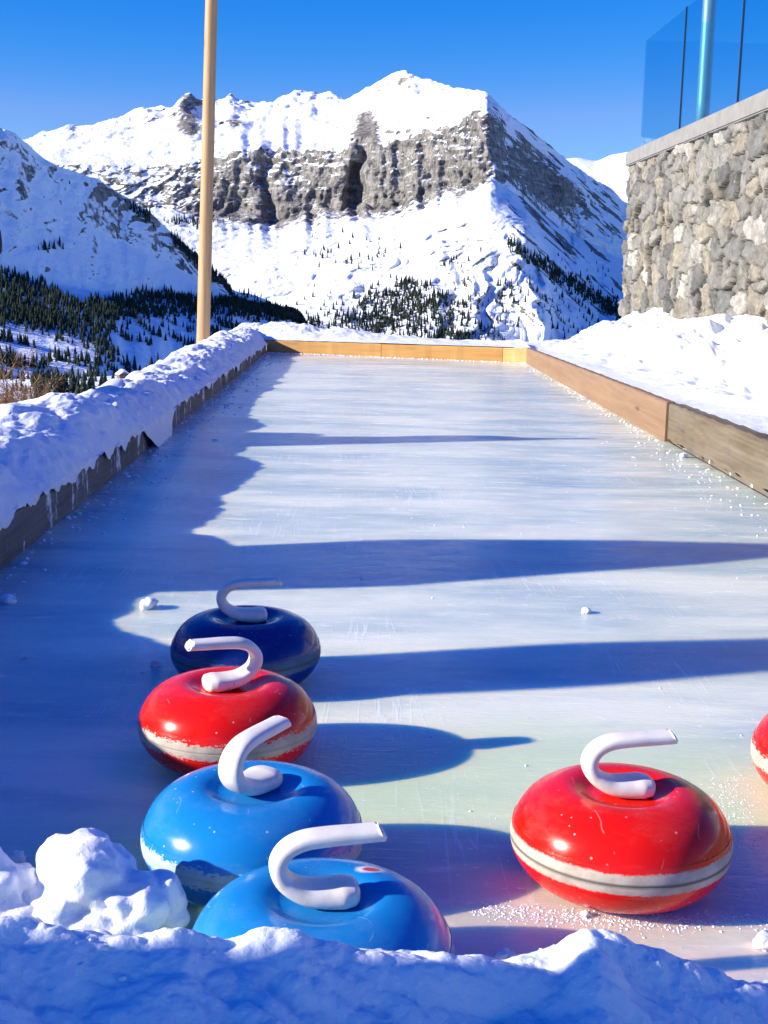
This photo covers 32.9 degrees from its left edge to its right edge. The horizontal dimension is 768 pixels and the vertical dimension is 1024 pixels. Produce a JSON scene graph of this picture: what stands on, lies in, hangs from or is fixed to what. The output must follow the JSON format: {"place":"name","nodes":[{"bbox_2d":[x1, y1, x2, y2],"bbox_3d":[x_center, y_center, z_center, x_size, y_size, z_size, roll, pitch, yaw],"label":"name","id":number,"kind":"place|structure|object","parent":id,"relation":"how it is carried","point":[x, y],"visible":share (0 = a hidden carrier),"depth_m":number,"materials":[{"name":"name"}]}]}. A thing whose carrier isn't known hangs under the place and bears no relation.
{"place":"outdoors","nodes":[
{"label":"outdoors","id":0,"kind":"place"},
{"bbox_2d":[0,128,299,378],"bbox_3d":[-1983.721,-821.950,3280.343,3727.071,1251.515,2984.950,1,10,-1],"label":"mountain","id":1,"kind":"structure","parent":0,"point":[110,241],"depth_m":3420.46,"materials":[{"name":"white snow"}]},
{"bbox_2d":[0,180,307,378],"bbox_3d":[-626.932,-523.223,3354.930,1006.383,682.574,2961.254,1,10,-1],"label":"conifer forest","id":2,"kind":"object","parent":1,"relation":"on","point":[33,314],"visible":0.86,"depth_m":3017.87,"materials":[{"name":"green plant"}]},
{"bbox_2d":[22,70,626,341],"bbox_3d":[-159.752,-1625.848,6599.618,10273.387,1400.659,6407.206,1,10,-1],"label":"mountain","id":3,"kind":"structure","parent":0,"point":[427,173],"depth_m":6323.70,"materials":[{"name":"white snow"}]},
{"bbox_2d":[153,212,621,340],"bbox_3d":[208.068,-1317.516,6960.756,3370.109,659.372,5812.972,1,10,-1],"label":"conifer forest","id":4,"kind":"object","parent":3,"relation":"on","point":[555,273],"visible":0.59,"depth_m":4674.26,"materials":[{"name":"green plant"}]},
{"bbox_2d":[0,376,675,445],"bbox_3d":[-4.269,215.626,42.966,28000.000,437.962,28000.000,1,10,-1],"label":"ground","id":5,"kind":"structure","parent":0,"point":[27,381],"depth_m":1617.64,"materials":[{"name":"white snow"}]},
{"bbox_2d":[0,389,43,403],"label":"bare tree","id":6,"kind":"object","parent":5,"relation":"on","point":[18,398],"visible":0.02,"depth_m":116.53,"materials":[{"name":"brown plant"}]},
{"bbox_2d":[0,342,77,403],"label":"bare tree","id":7,"kind":"object","parent":5,"relation":"on","point":[13,399],"visible":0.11,"depth_m":114.40,"materials":[{"name":"brown plant"}]},
{"bbox_2d":[54,367,60,389],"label":"conifer tree","id":8,"kind":"object","parent":5,"relation":"on","point":[57,376],"visible":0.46,"depth_m":1078.27,"materials":[{"name":"green plant"}]},
{"bbox_2d":[2,365,114,402],"bbox_3d":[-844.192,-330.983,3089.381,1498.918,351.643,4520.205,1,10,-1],"label":"bare tree","id":9,"kind":"object","parent":5,"relation":"on","point":[49,375],"visible":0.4,"depth_m":1111.09,"materials":[{"name":"brown plant"}]},
{"bbox_2d":[69,365,75,392],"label":"conifer tree","id":10,"kind":"object","parent":5,"relation":"on","point":[72,385],"visible":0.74,"depth_m":1072.53,"materials":[{"name":"green plant"}]},
{"bbox_2d":[80,372,87,392],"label":"conifer tree","id":11,"kind":"object","parent":5,"relation":"on","point":[83,387],"visible":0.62,"depth_m":1007.70,"materials":[{"name":"green plant"}]},
{"bbox_2d":[88,368,95,389],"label":"conifer tree","id":12,"kind":"object","parent":5,"relation":"on","point":[91,383],"visible":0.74,"depth_m":1076.38,"materials":[{"name":"green plant"}]},
{"bbox_2d":[102,367,107,383],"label":"conifer tree","id":13,"kind":"object","parent":5,"relation":"on","point":[104,377],"visible":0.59,"depth_m":1096.00,"materials":[{"name":"green plant"}]},
{"bbox_2d":[115,369,129,378],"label":"chalet","id":14,"kind":"object","parent":5,"relation":"on","point":[119,374],"visible":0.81,"depth_m":1680.40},
{"bbox_2d":[0,322,267,530],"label":"snow bank","id":15,"kind":"structure","parent":5,"relation":"on","point":[50,441],"depth_m":4.94,"materials":[{"name":"white snow"}]},
{"bbox_2d":[196,0,217,343],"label":"wooden pole","id":16,"kind":"object","parent":5,"relation":"on","point":[206,205],"visible":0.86,"depth_m":14.47,"materials":[{"name":"brown wood"}]},
{"bbox_2d":[247,321,530,351],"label":"snow bank","id":17,"kind":"structure","parent":5,"relation":"on","point":[284,331],"depth_m":12.57,"materials":[{"name":"white snow"}]},
{"bbox_2d":[514,307,767,433],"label":"snow bank","id":18,"kind":"structure","parent":5,"relation":"on","point":[716,364],"depth_m":9.06,"materials":[{"name":"white snow"}]},
{"bbox_2d":[618,89,767,324],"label":"stone wall","id":19,"kind":"structure","parent":5,"relation":"on","point":[695,229],"depth_m":11.62,"materials":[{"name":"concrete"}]},
{"bbox_2d":[695,0,716,121],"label":"metal pole","id":20,"kind":"object","parent":19,"relation":"on","point":[706,58],"visible":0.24,"depth_m":13.10,"materials":[{"name":"blue metal"}]},
{"bbox_2d":[678,0,745,128],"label":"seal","id":21,"kind":"object","parent":19,"relation":"on","point":[740,54],"visible":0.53,"depth_m":10.97,"materials":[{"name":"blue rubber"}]},
{"bbox_2d":[676,445,767,497],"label":"edge board","id":22,"kind":"object","parent":5,"relation":"on","point":[739,478],"visible":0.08,"depth_m":5.33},
{"bbox_2d":[667,404,767,489],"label":"edge board","id":23,"kind":"object","parent":22,"relation":"on","point":[732,447],"visible":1,"depth_m":5.33,"materials":[{"name":"brown wood"}]},
{"bbox_2d":[0,352,767,982],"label":"ice","id":24,"kind":"structure","parent":0,"point":[498,666],"depth_m":3.06,"materials":[{"name":"white ice"}]},
{"bbox_2d":[0,594,16,603],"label":"snow chunk","id":25,"kind":"object","parent":24,"relation":"on","point":[7,598],"visible":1,"depth_m":3.04,"materials":[{"name":"white snow"}]},
{"bbox_2d":[7,850,25,862],"bbox_3d":[-0.492,0.463,1.733,0.026,0.021,0.030,4,11,12],"label":"snow chunk","id":26,"kind":"object","parent":24,"relation":"on","point":[16,856],"visible":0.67,"depth_m":1.73,"materials":[{"name":"white snow"}]},
{"bbox_2d":[0,847,41,921],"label":"snow chunk","id":27,"kind":"object","parent":24,"relation":"on","point":[17,880],"visible":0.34,"depth_m":1.45,"materials":[{"name":"white snow"}]},
{"bbox_2d":[19,654,27,658],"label":"snow chunk","id":28,"kind":"object","parent":24,"relation":"on","point":[23,656],"visible":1,"depth_m":2.63,"materials":[{"name":"white snow"}]},
{"bbox_2d":[0,431,145,569],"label":"edge board","id":29,"kind":"object","parent":24,"relation":"on","point":[28,526],"visible":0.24,"depth_m":4.04,"materials":[{"name":"brown wood"}]},
{"bbox_2d":[22,828,189,935],"bbox_3d":[-0.330,0.445,1.480,0.204,0.150,0.145,4,11,14],"label":"snow chunk","id":30,"kind":"object","parent":24,"relation":"on","point":[91,878],"visible":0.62,"depth_m":1.46,"materials":[{"name":"white snow"}]},
{"bbox_2d":[140,597,158,609],"bbox_3d":[-0.549,0.216,3.037,0.043,0.037,0.048,1,10,-1],"label":"snow chunk","id":31,"kind":"object","parent":24,"relation":"on","point":[147,603],"visible":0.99,"depth_m":3.02,"materials":[{"name":"white snow"}]},
{"bbox_2d":[150,660,160,666],"bbox_3d":[-0.457,0.303,2.600,0.020,0.017,0.022,3,11,8],"label":"snow chunk","id":32,"kind":"object","parent":24,"relation":"on","point":[155,663],"visible":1,"depth_m":2.59,"materials":[{"name":"white snow"}]},
{"bbox_2d":[146,375,223,447],"bbox_3d":[-1.082,-0.588,7.215,0.047,0.155,3.170,1,10,-1],"label":"edge board","id":33,"kind":"object","parent":24,"relation":"on","point":[184,409],"visible":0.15,"depth_m":7.23,"materials":[{"name":"brown wood"}]},
{"bbox_2d":[138,636,316,774],"bbox_3d":[-0.251,0.300,2.093,0.287,0.206,0.287,1,10,-1],"label":"curling stone","id":34,"kind":"object","parent":24,"relation":"on","point":[192,720],"visible":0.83,"depth_m":2.01,"materials":[{"name":"red paint"}]},
{"bbox_2d":[223,346,265,385],"bbox_3d":[-1.128,-1.210,10.636,0.047,0.131,3.765,1,10,-1],"label":"edge board","id":35,"kind":"object","parent":24,"relation":"on","point":[232,374],"visible":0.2,"depth_m":10.18,"materials":[{"name":"brown wood"}]},
{"bbox_2d":[170,576,320,683],"bbox_3d":[-0.265,0.226,2.492,0.287,0.206,0.287,1,10,-1],"label":"curling stone","id":36,"kind":"object","parent":24,"relation":"on","point":[287,642],"visible":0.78,"depth_m":2.42,"materials":[{"name":"blue paint"}]},
{"bbox_2d":[140,715,362,907],"bbox_3d":[-0.169,0.379,1.679,0.287,0.206,0.287,1,10,-1],"label":"curling stone","id":37,"kind":"object","parent":24,"relation":"on","point":[208,833],"visible":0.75,"depth_m":1.61,"materials":[{"name":"blue paint"}]},
{"bbox_2d":[192,822,454,954],"bbox_3d":[-0.067,0.434,1.389,0.287,0.206,0.287,1,10,-1],"label":"curling stone","id":38,"kind":"object","parent":24,"relation":"on","point":[359,904],"visible":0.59,"depth_m":1.36,"materials":[{"name":"blue paint"}]},
{"bbox_2d":[267,340,381,356],"bbox_3d":[-0.571,-1.531,12.326,1.158,0.171,0.047,5,11,18],"label":"edge board","id":39,"kind":"object","parent":24,"relation":"on","point":[343,348],"visible":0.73,"depth_m":12.29,"materials":[{"name":"brown wood"}]},
{"bbox_2d":[0,915,767,1023],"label":"snow mound","id":40,"kind":"object","parent":24,"relation":"on","point":[258,975],"visible":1,"depth_m":1.13,"materials":[{"name":"white snow"}]},
{"bbox_2d":[94,929,111,934],"bbox_3d":[-0.319,0.399,1.158,0.165,0.052,0.084,1,10,-1],"label":"snow chunk","id":41,"kind":"object","parent":40,"relation":"on","point":[100,930],"visible":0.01,"depth_m":1.16,"materials":[{"name":"white snow"}]},
{"bbox_2d":[493,948,515,959],"bbox_3d":[0.132,0.487,1.423,0.026,0.018,0.027,1,10,-1],"label":"snow chunk","id":42,"kind":"object","parent":40,"relation":"on","point":[504,953],"visible":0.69,"depth_m":1.42,"materials":[{"name":"white snow"}]},
{"bbox_2d":[3,352,767,1023],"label":"snow crumbs","id":43,"kind":"object","parent":24,"relation":"on","point":[515,910],"visible":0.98,"depth_m":1.64,"materials":[{"name":"white snow"}]},
{"bbox_2d":[381,344,502,361],"bbox_3d":[0.531,-1.446,11.972,1.156,0.178,0.047,5,11,18],"label":"edge board","id":44,"kind":"object","parent":24,"relation":"on","point":[469,353],"visible":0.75,"depth_m":11.94,"materials":[{"name":"brown wood"}]},
{"bbox_2d":[503,348,526,362],"bbox_3d":[1.190,-1.394,11.761,0.223,0.181,0.046,5,11,18],"label":"edge board","id":45,"kind":"object","parent":24,"relation":"on","point":[517,355],"visible":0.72,"depth_m":11.74,"materials":[{"name":"yellow wood"}]},
{"bbox_2d":[580,909,591,917],"bbox_3d":[0.252,0.501,1.621,0.013,0.012,0.012,-4,12,-24],"label":"snow chunk","id":46,"kind":"object","parent":24,"relation":"on","point":[585,913],"visible":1,"depth_m":1.62,"materials":[{"name":"white snow"}]},
{"bbox_2d":[581,607,590,613],"bbox_3d":[0.479,0.234,3.077,0.025,0.018,0.028,1,10,-1],"label":"snow chunk","id":47,"kind":"object","parent":24,"relation":"on","point":[586,610],"visible":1,"depth_m":3.07,"materials":[{"name":"white snow"}]},
{"bbox_2d":[526,348,675,443],"bbox_3d":[1.344,-0.916,9.016,0.047,0.245,5.519,1,10,-1],"label":"edge board","id":48,"kind":"object","parent":24,"relation":"on","point":[648,412],"visible":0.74,"depth_m":7.64,"materials":[{"name":"brown wood"}]},
{"bbox_2d":[510,729,732,914],"bbox_3d":[0.310,0.385,1.696,0.287,0.206,0.287,1,10,-1],"label":"curling stone","id":49,"kind":"object","parent":24,"relation":"on","point":[590,831],"visible":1,"depth_m":1.61,"materials":[{"name":"red paint"}]},
{"bbox_2d":[679,453,687,457],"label":"snow chunk","id":50,"kind":"object","parent":24,"relation":"on","point":[683,455],"visible":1,"depth_m":5.75,"materials":[{"name":"white snow"}]},
{"bbox_2d":[750,714,767,784],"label":"curling stone","id":51,"kind":"object","parent":24,"relation":"on","point":[759,747],"visible":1,"depth_m":1.99,"materials":[{"name":"red paint"}]},
{"bbox_2d":[752,930,767,951],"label":"snow chunk","id":52,"kind":"object","parent":24,"relation":"on","point":[760,940],"visible":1,"depth_m":1.54,"materials":[{"name":"white snow"}]},
{"bbox_2d":[0,0,767,160],"label":"sky","id":53,"kind":"structure","parent":0,"point":[595,80],"materials":[{"name":"blue"}]},
{"bbox_2d":[566,152,628,202],"bbox_3d":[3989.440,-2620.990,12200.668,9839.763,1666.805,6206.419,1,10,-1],"label":"mountain","id":54,"kind":"structure","parent":0,"point":[611,171],"depth_m":12662.12,"materials":[{"name":"white snow"}]}
]}

